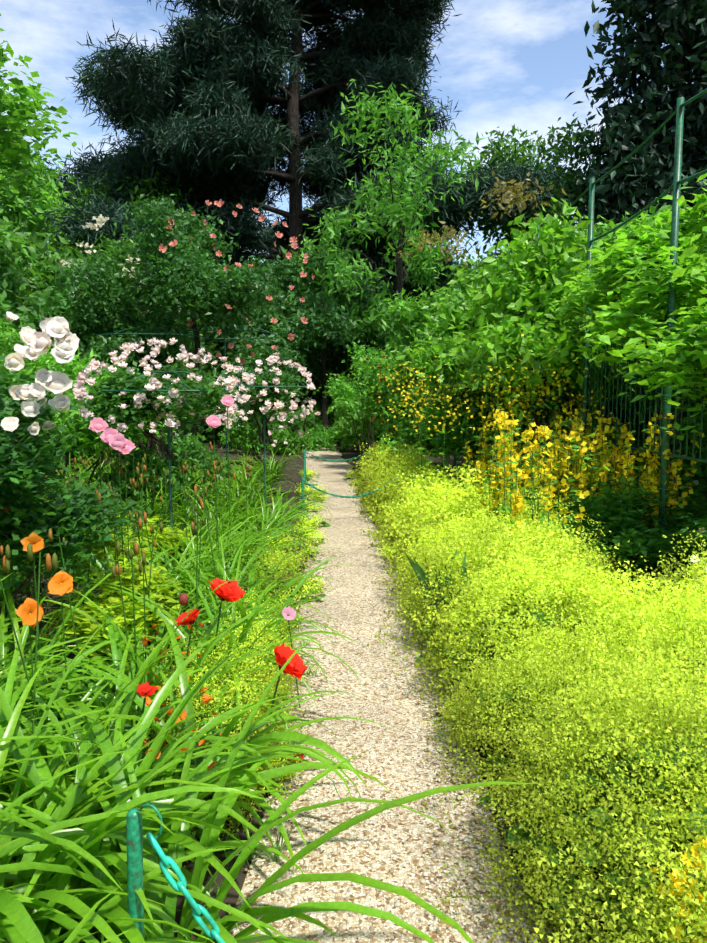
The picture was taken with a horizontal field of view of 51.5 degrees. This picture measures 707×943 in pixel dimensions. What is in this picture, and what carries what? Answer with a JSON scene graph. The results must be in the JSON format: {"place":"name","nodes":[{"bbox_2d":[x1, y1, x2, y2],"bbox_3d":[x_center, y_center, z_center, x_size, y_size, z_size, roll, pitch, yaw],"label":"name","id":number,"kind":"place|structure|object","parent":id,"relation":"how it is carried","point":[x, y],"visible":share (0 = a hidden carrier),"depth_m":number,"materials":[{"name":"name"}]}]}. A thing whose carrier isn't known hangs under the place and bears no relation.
{"place":"outdoors","nodes":[
{"label":"outdoors","id":0,"kind":"place"},
{"bbox_2d":[0,0,692,267],"label":"sky","id":1,"kind":"structure","parent":0,"point":[506,63],"materials":[{"name":"blue"}]},
{"bbox_2d":[0,396,706,942],"bbox_3d":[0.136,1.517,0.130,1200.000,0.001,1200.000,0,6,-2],"label":"ground","id":2,"kind":"structure","parent":0,"point":[290,480],"depth_m":5.53,"materials":[{"name":"soil"}]},
{"bbox_2d":[126,448,398,942],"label":"barrier posts","id":3,"kind":"object","parent":2,"relation":"on","point":[134,833],"visible":0.67,"depth_m":1.60,"materials":[{"name":"teal metal"}]},
{"bbox_2d":[146,832,224,942],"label":"barrier chain","id":4,"kind":"object","parent":3,"relation":"attached to","point":[165,862],"visible":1,"depth_m":1.57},
{"bbox_2d":[303,451,394,497],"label":"barrier chains","id":5,"kind":"object","parent":3,"relation":"attached to","point":[334,495],"visible":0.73,"depth_m":8.88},
{"bbox_2d":[0,406,588,942],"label":"daylily leaves","id":6,"kind":"object","parent":2,"relation":"on","point":[62,858],"visible":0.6,"depth_m":2.22,"materials":[{"name":"green plant"}]},
{"bbox_2d":[0,312,618,930],"bbox_3d":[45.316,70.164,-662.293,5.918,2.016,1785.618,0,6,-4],"label":"flowering plants","id":7,"kind":"object","parent":2,"relation":"on","point":[74,510],"depth_m":3.71,"materials":[{"name":"green plant"}]},
{"bbox_2d":[0,0,706,509],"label":"tree","id":8,"kind":"object","parent":2,"relation":"on","point":[340,321],"depth_m":20.10,"materials":[{"name":"green plant"}]},
{"bbox_2d":[26,0,706,307],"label":"pine needles","id":9,"kind":"object","parent":8,"relation":"attached to","point":[208,107],"visible":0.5,"depth_m":23.73,"materials":[{"name":"green plant"}]},
{"bbox_2d":[0,14,706,520],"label":"shrub","id":10,"kind":"object","parent":2,"relation":"on","point":[478,330],"depth_m":9.15,"materials":[{"name":"green plant"}]},
{"bbox_2d":[59,199,394,429],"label":"flowers","id":11,"kind":"object","parent":10,"relation":"attached to","point":[101,219],"visible":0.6,"depth_m":12.07,"materials":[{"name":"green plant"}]},
{"bbox_2d":[129,468,617,929],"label":"low foliage plants","id":12,"kind":"object","parent":2,"relation":"on","point":[264,675],"visible":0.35,"depth_m":3.38,"materials":[{"name":"green plant"}]},
{"bbox_2d":[95,89,706,583],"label":"garden trellis posts","id":13,"kind":"object","parent":2,"relation":"on","point":[675,189],"visible":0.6,"depth_m":6.09,"materials":[{"name":"green metal"}]},
{"bbox_2d":[346,431,706,942],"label":"ground cover plants","id":14,"kind":"object","parent":2,"relation":"on","point":[645,696],"visible":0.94,"depth_m":2.85,"materials":[{"name":"green plant"}]},
{"bbox_2d":[356,334,706,942],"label":"flowering plants","id":15,"kind":"object","parent":2,"relation":"on","point":[623,523],"depth_m":5.53,"materials":[{"name":"yellow plant"}]},
{"bbox_2d":[370,360,701,936],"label":"iris stems","id":16,"kind":"object","parent":2,"relation":"on","point":[417,568],"visible":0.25,"depth_m":5.86,"materials":[{"name":"yellow plant"}]},
{"bbox_2d":[224,443,562,942],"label":"gravel path","id":17,"kind":"structure","parent":0,"point":[347,524],"depth_m":2.84,"materials":[{"name":"beige gravel"}]}
]}

